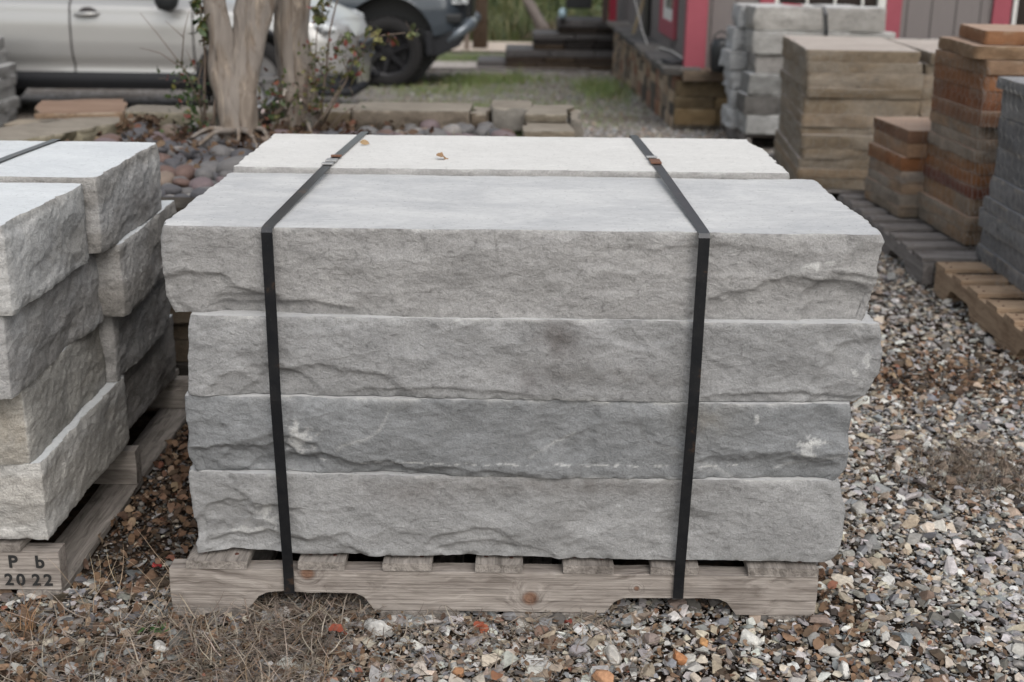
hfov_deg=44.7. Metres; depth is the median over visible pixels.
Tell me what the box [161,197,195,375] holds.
stone block
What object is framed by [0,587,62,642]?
dry grass
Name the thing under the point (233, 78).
crape myrtle
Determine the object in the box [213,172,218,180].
river rock
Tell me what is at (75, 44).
silver car
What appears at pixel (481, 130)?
river rock
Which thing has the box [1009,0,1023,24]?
window
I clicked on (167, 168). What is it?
river rock
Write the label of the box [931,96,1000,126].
flagstone
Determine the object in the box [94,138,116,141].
river rock
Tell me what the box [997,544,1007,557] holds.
loose stone
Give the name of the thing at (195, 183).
river rock
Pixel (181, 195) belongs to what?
river rock
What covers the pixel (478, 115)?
edging stone
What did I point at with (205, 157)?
river rock
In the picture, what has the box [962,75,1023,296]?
chicken wire
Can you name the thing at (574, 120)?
edging stone
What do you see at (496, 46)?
road
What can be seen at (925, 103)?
flagstone
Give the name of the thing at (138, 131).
river rock
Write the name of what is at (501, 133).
river rock
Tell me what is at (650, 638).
loose stone
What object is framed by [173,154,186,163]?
river rock
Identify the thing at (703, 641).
loose stone
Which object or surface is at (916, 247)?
pallet
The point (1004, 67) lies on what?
flagstone
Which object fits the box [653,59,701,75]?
coping stone
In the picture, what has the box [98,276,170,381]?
stone block
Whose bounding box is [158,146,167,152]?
river rock
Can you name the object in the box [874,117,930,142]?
flagstone
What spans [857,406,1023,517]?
dry grass
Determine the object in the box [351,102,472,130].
edging stone
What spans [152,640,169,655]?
loose stone
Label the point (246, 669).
dry grass
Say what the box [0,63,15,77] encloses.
flagstone
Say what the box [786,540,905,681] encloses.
leaf litter
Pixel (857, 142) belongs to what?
flagstone
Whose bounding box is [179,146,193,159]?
river rock
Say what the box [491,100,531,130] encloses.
edging stone
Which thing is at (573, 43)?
stone steps
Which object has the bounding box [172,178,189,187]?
river rock
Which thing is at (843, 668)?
loose stone
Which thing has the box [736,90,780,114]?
stone block
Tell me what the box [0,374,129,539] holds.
stone block
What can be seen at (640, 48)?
coping stone
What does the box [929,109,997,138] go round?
flagstone
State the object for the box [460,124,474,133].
river rock
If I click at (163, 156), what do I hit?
river rock
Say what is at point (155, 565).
leaf
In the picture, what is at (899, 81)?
flagstone
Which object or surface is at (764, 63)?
stone block
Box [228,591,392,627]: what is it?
dry grass
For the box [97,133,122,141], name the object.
river rock
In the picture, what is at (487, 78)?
grass
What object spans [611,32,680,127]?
planter wall
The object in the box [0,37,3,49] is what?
flagstone
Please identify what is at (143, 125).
river rock
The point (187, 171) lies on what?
river rock
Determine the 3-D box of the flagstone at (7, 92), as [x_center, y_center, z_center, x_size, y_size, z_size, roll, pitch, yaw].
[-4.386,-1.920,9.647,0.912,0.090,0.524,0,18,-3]
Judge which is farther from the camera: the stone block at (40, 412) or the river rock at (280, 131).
the river rock at (280, 131)
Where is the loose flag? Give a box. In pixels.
[661,58,682,64]
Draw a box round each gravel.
[0,252,1023,681]
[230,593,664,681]
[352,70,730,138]
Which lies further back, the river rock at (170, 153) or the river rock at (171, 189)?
the river rock at (170, 153)
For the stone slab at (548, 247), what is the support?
on the stone slab at (646, 360)
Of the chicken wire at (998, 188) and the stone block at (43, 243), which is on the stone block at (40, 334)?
the stone block at (43, 243)
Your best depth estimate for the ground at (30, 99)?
2.94 m
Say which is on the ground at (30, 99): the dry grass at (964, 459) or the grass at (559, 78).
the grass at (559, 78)
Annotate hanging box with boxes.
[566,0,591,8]
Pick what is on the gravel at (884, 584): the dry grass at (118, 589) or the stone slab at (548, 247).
the dry grass at (118, 589)
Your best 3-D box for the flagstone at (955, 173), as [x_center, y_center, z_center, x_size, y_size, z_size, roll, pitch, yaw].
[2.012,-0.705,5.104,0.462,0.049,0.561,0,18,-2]
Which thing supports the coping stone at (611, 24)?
on the planter wall at (652, 86)
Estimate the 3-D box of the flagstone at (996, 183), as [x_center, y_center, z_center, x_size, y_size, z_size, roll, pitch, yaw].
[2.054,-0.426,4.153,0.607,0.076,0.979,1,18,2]
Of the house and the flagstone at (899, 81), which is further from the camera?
the house
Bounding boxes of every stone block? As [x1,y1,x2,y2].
[0,140,161,253]
[0,183,88,315]
[0,253,103,399]
[0,326,105,464]
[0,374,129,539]
[95,200,176,316]
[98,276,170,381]
[123,314,175,428]
[718,48,748,68]
[720,104,738,127]
[723,67,747,88]
[725,25,746,48]
[725,85,740,107]
[732,3,854,26]
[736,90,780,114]
[738,111,779,133]
[740,70,781,94]
[745,5,885,31]
[745,28,895,53]
[748,52,783,73]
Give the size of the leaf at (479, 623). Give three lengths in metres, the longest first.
0.026 x 0.017 x 0.010 m
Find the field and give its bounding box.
[463,0,599,41]
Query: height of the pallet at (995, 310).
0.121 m
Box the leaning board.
[632,0,643,33]
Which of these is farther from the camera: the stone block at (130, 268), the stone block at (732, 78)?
the stone block at (732, 78)
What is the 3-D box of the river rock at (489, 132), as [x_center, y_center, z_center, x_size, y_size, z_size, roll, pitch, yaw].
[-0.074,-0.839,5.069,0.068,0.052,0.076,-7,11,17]
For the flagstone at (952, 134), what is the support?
on the flagstone at (944, 145)
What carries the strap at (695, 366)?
attached to the stone slab at (740, 159)
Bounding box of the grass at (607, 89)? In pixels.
[560,72,639,115]
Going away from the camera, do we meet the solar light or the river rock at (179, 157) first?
the river rock at (179, 157)
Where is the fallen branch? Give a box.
[522,0,556,39]
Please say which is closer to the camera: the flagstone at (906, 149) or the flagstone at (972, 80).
the flagstone at (972, 80)
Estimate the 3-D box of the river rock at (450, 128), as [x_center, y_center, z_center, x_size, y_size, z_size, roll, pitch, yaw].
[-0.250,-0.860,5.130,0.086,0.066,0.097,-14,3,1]
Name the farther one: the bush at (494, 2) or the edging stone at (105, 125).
the bush at (494, 2)
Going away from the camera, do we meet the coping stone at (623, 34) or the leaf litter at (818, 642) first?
the leaf litter at (818, 642)
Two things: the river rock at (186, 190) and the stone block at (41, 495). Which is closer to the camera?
the stone block at (41, 495)
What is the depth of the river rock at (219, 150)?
4.51 m
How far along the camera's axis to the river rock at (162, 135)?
4.85 m
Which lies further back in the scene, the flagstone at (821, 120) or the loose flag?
the loose flag
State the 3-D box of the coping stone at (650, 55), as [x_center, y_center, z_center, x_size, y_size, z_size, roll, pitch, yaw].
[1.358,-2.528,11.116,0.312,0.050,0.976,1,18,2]
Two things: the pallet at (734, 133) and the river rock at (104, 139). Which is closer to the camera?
the river rock at (104, 139)
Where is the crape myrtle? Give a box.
[186,0,319,148]
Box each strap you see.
[0,139,60,161]
[261,132,368,593]
[629,135,709,599]
[810,4,827,35]
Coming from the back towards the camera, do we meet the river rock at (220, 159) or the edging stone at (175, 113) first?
the edging stone at (175, 113)
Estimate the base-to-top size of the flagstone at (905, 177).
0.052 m
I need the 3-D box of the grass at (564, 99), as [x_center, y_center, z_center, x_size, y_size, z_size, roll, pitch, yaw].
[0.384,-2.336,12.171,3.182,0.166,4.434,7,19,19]
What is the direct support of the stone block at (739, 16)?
on the stone block at (735, 36)
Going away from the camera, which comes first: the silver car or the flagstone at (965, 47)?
the flagstone at (965, 47)
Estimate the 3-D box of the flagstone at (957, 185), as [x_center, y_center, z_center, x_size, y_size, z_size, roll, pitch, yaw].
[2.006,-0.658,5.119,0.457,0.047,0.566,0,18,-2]
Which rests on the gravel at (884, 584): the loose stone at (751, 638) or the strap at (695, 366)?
the loose stone at (751, 638)
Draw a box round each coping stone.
[606,21,633,27]
[613,26,641,34]
[620,31,650,39]
[625,37,660,46]
[634,43,669,55]
[644,50,679,64]
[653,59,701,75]
[680,68,723,80]
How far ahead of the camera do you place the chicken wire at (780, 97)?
6.32 m
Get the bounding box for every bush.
[488,0,519,12]
[513,0,608,21]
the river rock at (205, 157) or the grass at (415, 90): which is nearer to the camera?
the river rock at (205, 157)
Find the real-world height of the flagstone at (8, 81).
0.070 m
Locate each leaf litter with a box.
[0,424,197,679]
[0,565,591,681]
[3,574,1007,681]
[65,113,507,167]
[475,327,1023,680]
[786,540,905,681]
[850,334,1023,415]
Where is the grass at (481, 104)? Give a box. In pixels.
[195,96,646,115]
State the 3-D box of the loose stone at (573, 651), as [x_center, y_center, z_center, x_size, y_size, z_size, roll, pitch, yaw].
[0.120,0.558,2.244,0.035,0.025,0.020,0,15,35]
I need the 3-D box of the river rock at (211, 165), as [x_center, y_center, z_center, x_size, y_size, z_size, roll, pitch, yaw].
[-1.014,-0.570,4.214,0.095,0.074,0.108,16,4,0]
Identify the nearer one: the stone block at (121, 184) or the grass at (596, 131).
the stone block at (121, 184)
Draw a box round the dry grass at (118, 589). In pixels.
[34,528,176,629]
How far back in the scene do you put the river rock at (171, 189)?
3.86 m
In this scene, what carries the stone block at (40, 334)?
on the stone block at (40, 412)
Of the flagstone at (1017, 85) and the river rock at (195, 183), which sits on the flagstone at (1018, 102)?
the flagstone at (1017, 85)
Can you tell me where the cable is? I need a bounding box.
[634,0,682,57]
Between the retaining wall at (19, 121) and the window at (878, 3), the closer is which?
the retaining wall at (19, 121)
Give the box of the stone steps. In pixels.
[477,16,613,70]
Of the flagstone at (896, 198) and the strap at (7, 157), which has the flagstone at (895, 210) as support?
the flagstone at (896, 198)
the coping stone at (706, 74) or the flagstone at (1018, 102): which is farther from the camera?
the coping stone at (706, 74)
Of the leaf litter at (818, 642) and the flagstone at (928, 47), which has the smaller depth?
the leaf litter at (818, 642)
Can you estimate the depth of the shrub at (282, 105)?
5.00 m
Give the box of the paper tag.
[782,3,811,6]
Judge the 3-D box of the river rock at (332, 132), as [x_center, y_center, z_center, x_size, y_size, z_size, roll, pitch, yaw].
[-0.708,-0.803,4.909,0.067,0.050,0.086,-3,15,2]
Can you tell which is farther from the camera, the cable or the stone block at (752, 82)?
the cable
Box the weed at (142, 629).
[137,619,168,633]
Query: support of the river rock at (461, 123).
on the bed soil
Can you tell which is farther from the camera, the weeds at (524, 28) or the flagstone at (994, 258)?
the weeds at (524, 28)
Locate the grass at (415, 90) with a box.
[359,81,583,102]
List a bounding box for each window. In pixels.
[775,0,885,7]
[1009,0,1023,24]
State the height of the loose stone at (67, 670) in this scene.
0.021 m
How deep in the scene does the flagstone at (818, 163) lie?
6.31 m
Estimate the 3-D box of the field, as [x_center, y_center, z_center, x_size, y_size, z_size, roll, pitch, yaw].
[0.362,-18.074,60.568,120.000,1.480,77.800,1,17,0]
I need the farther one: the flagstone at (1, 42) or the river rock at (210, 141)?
the flagstone at (1, 42)
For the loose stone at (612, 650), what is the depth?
2.22 m
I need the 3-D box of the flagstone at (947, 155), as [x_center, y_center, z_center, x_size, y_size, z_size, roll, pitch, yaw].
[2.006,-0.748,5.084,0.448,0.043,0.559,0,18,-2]
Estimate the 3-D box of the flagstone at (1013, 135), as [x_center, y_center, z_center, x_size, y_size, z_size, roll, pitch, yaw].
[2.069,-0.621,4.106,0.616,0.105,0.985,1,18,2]
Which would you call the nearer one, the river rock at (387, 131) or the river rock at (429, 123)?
the river rock at (387, 131)
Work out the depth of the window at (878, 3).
9.96 m
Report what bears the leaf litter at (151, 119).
on the bed soil
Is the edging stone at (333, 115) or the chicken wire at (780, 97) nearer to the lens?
the edging stone at (333, 115)
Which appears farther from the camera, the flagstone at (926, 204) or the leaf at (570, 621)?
the flagstone at (926, 204)
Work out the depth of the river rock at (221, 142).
4.77 m
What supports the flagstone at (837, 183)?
on the pallet at (835, 193)
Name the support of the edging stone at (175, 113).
on the bed soil
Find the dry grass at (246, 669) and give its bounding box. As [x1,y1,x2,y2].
[0,585,368,681]
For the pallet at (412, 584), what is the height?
0.121 m
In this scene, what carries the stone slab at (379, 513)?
on the pallet at (412, 584)
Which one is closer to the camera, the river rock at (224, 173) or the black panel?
the river rock at (224, 173)
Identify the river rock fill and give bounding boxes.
[122,129,474,160]
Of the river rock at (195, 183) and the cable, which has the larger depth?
the cable
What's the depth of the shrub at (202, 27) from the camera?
4.81 m
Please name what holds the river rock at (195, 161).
on the bed soil
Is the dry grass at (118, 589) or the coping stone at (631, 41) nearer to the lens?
the dry grass at (118, 589)
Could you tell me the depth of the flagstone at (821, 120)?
6.24 m
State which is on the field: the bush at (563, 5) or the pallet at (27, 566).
the bush at (563, 5)
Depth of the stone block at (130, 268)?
2.73 m
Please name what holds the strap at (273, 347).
attached to the stone slab at (740, 159)
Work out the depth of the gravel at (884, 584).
2.43 m
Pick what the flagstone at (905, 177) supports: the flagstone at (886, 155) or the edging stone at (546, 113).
the flagstone at (886, 155)
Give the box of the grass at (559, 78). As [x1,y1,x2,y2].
[479,74,609,83]
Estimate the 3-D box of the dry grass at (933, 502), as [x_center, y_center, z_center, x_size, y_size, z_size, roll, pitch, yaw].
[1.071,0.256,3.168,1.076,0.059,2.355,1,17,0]
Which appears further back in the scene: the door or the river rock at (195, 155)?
the door
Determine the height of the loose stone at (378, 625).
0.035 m
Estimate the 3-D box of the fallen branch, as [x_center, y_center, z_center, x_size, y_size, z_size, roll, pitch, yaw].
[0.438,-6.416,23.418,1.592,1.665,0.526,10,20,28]
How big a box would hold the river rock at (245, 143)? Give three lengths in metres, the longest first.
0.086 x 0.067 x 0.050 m
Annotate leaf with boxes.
[152,562,161,566]
[328,623,346,634]
[360,139,369,144]
[436,152,448,158]
[473,621,483,626]
[491,670,502,679]
[564,619,572,623]
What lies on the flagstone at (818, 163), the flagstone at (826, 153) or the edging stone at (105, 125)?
the flagstone at (826, 153)
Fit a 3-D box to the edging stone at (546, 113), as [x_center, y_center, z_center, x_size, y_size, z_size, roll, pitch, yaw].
[0.161,-0.960,5.246,0.189,0.030,0.348,3,18,6]
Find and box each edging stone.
[0,122,94,140]
[28,117,135,140]
[33,99,127,118]
[125,105,216,127]
[318,103,356,128]
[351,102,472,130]
[470,106,491,129]
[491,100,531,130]
[522,121,574,136]
[524,104,574,121]
[567,110,583,136]
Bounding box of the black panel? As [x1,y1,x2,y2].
[642,0,649,35]
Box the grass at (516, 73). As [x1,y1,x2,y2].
[506,65,523,78]
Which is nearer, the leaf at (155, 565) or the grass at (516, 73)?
the leaf at (155, 565)
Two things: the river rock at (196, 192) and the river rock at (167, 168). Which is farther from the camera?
the river rock at (167, 168)
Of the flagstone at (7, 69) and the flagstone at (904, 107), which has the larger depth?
the flagstone at (7, 69)
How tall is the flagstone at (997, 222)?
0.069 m
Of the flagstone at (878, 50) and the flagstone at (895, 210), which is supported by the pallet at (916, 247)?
the flagstone at (895, 210)
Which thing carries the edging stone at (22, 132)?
on the bed soil
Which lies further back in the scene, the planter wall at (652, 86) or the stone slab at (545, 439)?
the planter wall at (652, 86)
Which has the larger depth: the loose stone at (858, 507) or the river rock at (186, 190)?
the river rock at (186, 190)
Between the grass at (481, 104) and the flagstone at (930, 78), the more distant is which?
the grass at (481, 104)
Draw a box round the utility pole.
[472,0,487,47]
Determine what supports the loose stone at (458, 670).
on the gravel at (884, 584)
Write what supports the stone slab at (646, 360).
on the stone slab at (545, 439)
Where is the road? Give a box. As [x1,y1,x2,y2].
[450,41,532,50]
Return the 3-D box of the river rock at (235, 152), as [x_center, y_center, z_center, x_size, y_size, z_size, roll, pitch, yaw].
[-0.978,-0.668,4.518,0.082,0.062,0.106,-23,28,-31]
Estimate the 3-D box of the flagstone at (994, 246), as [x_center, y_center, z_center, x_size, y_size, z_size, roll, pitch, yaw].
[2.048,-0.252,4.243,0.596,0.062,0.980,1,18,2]
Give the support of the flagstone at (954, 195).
on the flagstone at (926, 204)
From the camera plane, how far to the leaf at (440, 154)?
2.77 m
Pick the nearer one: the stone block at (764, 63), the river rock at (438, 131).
the river rock at (438, 131)
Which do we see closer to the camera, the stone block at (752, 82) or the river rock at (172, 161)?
the river rock at (172, 161)
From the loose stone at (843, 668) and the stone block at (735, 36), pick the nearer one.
the loose stone at (843, 668)
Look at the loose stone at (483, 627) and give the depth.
2.31 m
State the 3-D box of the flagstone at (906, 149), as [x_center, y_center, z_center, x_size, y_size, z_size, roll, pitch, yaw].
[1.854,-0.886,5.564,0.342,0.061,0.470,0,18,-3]
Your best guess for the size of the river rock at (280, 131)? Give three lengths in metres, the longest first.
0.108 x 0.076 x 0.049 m
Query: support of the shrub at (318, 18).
on the bed soil
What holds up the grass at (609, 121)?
on the ground at (30, 99)
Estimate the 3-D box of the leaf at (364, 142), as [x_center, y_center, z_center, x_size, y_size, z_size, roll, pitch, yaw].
[-0.348,-0.472,2.954,0.024,0.012,0.008,-7,19,-23]
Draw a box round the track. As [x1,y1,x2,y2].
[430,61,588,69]
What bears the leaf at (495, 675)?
on the ground at (30, 99)
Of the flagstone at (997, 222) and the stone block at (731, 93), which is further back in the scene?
the stone block at (731, 93)
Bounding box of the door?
[658,0,677,39]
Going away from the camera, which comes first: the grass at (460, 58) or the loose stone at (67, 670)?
the loose stone at (67, 670)
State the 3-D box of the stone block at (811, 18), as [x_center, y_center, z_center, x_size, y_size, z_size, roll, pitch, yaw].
[2.095,-2.231,8.613,0.918,0.156,0.322,1,17,0]
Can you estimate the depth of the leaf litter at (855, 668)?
2.25 m
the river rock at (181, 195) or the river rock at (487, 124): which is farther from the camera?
the river rock at (487, 124)
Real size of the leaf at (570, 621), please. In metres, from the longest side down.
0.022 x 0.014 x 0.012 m
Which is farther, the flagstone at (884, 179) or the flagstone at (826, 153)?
the flagstone at (826, 153)
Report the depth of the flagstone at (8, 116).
9.76 m
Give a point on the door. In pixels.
(668, 15)
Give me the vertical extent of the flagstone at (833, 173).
0.044 m
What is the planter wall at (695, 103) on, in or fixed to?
on the ground at (30, 99)
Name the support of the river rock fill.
on the bed soil
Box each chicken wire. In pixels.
[777,41,929,191]
[861,55,989,242]
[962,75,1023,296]
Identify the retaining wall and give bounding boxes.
[4,119,521,132]
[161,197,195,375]
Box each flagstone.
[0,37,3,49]
[0,49,7,63]
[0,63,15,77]
[0,74,16,88]
[0,84,15,100]
[0,96,19,112]
[0,108,16,125]
[774,138,867,178]
[774,146,864,189]
[775,129,868,169]
[779,110,873,149]
[779,122,869,159]
[780,69,921,98]
[780,91,918,127]
[780,103,873,135]
[781,79,919,115]
[782,35,920,63]
[782,46,922,73]
[783,57,923,89]
[864,176,917,207]
[864,189,917,216]
[868,142,924,170]
[868,167,922,193]
[869,156,923,183]
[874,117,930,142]
[874,129,927,157]
[887,39,938,64]
[917,206,981,244]
[918,99,931,114]
[918,191,981,231]
[919,61,933,74]
[921,88,933,98]
[923,74,934,87]
[923,164,988,199]
[923,176,982,215]
[925,153,994,186]
[927,131,996,162]
[927,143,995,173]
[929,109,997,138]
[930,121,998,150]
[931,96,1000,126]
[932,78,1001,110]
[934,62,1023,91]
[935,49,1023,74]
[938,36,1023,59]
[959,24,1023,44]
[976,243,1023,291]
[978,207,1023,254]
[980,229,1023,272]
[983,196,1023,232]
[989,175,1023,214]
[994,146,1023,188]
[996,76,1023,95]
[997,116,1023,156]
[1000,90,1023,123]
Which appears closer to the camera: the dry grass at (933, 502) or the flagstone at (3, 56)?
the dry grass at (933, 502)
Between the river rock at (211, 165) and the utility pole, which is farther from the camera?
the utility pole
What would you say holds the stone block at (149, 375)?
on the pallet at (27, 566)
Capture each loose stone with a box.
[65,662,79,674]
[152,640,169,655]
[367,620,393,638]
[452,667,463,677]
[479,624,488,632]
[530,615,548,636]
[568,644,586,656]
[591,669,613,681]
[605,644,621,664]
[642,633,659,645]
[673,649,687,664]
[699,637,708,646]
[740,629,787,662]
[822,646,840,656]
[837,660,849,678]
[847,498,865,518]
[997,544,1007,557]
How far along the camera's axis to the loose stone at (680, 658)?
2.22 m
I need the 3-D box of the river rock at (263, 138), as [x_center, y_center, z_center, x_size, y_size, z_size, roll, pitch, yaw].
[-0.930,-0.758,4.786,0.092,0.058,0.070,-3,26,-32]
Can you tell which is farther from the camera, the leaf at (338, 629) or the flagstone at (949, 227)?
the flagstone at (949, 227)
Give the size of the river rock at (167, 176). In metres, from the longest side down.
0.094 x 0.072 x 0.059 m
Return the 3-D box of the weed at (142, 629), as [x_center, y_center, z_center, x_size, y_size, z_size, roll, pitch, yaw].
[-0.660,0.529,2.301,0.060,0.018,0.039,1,17,0]
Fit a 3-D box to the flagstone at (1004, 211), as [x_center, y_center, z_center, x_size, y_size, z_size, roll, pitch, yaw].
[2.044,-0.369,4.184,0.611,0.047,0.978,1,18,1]
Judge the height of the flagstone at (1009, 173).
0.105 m
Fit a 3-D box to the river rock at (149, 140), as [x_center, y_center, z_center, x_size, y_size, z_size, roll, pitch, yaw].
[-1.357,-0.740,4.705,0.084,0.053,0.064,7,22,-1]
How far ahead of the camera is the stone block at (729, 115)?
9.06 m
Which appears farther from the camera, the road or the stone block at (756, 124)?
the road
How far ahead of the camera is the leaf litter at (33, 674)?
2.22 m
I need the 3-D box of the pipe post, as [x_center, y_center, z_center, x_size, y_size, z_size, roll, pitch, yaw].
[-0.774,-6.487,21.343,0.090,3.000,0.090,1,17,0]
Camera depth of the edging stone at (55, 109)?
5.22 m
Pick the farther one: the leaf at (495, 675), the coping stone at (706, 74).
the coping stone at (706, 74)
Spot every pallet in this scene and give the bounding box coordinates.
[0,368,188,597]
[169,544,818,623]
[720,117,774,149]
[768,153,864,197]
[837,194,980,283]
[933,262,1023,358]
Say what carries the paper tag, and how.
on the stone block at (811, 18)
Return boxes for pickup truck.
[328,0,480,86]
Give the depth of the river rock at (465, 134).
4.91 m
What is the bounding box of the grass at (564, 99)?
[396,86,652,132]
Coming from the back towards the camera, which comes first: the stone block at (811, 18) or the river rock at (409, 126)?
the stone block at (811, 18)
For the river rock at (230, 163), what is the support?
on the bed soil
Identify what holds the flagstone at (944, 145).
on the flagstone at (947, 155)
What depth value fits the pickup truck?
13.84 m
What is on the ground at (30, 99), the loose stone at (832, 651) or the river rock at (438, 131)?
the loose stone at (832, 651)
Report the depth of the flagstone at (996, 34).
4.76 m
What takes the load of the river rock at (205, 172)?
on the bed soil
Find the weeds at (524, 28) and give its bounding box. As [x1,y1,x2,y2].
[469,0,608,41]
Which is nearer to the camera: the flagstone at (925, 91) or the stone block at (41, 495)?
the stone block at (41, 495)
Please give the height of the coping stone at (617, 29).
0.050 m
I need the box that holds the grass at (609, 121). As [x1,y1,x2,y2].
[581,107,656,137]
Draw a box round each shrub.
[140,0,226,135]
[257,67,313,132]
[292,0,421,130]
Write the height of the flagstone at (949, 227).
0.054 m
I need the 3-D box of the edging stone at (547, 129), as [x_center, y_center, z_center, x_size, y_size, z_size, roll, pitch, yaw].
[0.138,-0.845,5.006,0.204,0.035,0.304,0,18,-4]
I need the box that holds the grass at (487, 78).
[418,67,607,90]
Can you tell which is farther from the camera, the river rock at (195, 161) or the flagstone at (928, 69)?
the flagstone at (928, 69)
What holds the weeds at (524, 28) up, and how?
on the ground at (30, 99)
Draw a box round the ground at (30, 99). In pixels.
[0,51,1023,681]
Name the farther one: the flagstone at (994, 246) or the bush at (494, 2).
the bush at (494, 2)
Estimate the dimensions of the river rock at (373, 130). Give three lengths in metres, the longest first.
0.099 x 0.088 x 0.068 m
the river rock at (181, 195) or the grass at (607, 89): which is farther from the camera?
the grass at (607, 89)
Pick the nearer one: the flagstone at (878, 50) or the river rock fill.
the river rock fill
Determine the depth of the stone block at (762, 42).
8.51 m
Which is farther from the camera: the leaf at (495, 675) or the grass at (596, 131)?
the grass at (596, 131)
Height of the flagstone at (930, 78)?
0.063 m
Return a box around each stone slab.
[161,173,884,320]
[185,391,850,479]
[188,305,882,401]
[188,464,844,561]
[233,134,789,179]
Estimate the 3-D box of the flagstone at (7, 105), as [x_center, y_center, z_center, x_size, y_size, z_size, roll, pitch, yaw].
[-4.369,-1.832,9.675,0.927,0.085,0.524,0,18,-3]
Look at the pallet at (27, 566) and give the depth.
2.73 m
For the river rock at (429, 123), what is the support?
on the bed soil
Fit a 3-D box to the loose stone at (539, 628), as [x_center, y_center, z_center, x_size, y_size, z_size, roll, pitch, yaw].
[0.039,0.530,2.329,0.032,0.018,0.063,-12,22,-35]
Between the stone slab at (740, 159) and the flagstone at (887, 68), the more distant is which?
the flagstone at (887, 68)
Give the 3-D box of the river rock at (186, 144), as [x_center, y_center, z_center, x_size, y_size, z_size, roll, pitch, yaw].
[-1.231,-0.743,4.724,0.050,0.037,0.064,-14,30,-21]
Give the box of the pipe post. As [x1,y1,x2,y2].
[464,33,468,51]
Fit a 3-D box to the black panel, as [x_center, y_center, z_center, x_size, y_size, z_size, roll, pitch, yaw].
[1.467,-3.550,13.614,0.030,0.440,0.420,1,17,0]
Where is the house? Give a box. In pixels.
[602,0,1023,107]
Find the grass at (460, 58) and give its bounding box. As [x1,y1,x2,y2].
[436,48,505,65]
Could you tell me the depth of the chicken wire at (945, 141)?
5.05 m
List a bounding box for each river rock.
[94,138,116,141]
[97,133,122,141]
[125,127,148,138]
[134,121,156,131]
[145,138,157,142]
[149,131,165,138]
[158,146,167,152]
[159,153,172,161]
[160,165,174,172]
[160,171,174,184]
[161,124,181,136]
[161,184,181,194]
[164,140,182,149]
[164,158,181,165]
[166,148,178,156]
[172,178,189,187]
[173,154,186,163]
[173,164,194,180]
[173,194,189,196]
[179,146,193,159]
[180,187,193,193]
[182,140,191,145]
[189,177,213,188]
[190,133,219,149]
[190,188,207,196]
[191,147,209,158]
[192,159,204,163]
[194,168,213,179]
[197,154,216,160]
[199,161,217,172]
[209,144,231,156]
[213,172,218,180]
[216,155,244,173]
[216,156,231,161]
[218,137,225,144]
[219,170,232,176]
[230,148,251,156]
[232,141,251,148]
[258,136,269,141]
[274,129,293,133]
[325,131,338,134]
[357,126,378,134]
[376,129,393,133]
[401,123,416,131]
[419,120,439,127]
[424,128,447,135]
[442,124,461,135]
[456,122,466,125]
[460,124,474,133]
[461,133,475,135]
[475,126,488,135]
[476,122,494,128]
[485,128,499,135]
[490,130,516,136]
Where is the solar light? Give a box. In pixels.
[559,8,566,19]
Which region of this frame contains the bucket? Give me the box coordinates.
[710,30,729,72]
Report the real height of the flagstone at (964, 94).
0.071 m
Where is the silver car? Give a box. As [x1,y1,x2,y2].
[0,0,380,119]
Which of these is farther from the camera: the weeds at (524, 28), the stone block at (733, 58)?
the weeds at (524, 28)
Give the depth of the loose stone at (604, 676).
2.16 m
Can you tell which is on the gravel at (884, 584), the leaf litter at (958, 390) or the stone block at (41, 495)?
the leaf litter at (958, 390)
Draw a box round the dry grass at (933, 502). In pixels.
[831,317,1023,681]
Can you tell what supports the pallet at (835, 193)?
on the ground at (30, 99)
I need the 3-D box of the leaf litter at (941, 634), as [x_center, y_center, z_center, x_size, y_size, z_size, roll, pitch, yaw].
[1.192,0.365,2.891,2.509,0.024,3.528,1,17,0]
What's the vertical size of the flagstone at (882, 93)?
0.045 m
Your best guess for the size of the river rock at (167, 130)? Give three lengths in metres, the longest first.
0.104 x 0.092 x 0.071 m
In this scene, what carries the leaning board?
on the coping stone at (623, 34)
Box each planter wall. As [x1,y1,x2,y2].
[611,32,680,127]
[672,80,727,130]
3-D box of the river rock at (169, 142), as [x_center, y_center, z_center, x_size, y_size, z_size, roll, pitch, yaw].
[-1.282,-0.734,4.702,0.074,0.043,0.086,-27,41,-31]
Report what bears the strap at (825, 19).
hanging from the stone block at (811, 18)
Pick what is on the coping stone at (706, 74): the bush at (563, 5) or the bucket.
the bucket
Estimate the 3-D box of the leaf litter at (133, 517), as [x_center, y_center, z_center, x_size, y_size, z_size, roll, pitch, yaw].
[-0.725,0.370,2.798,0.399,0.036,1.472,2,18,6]
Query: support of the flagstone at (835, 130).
on the flagstone at (857, 142)
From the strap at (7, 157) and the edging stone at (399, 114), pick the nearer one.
the strap at (7, 157)

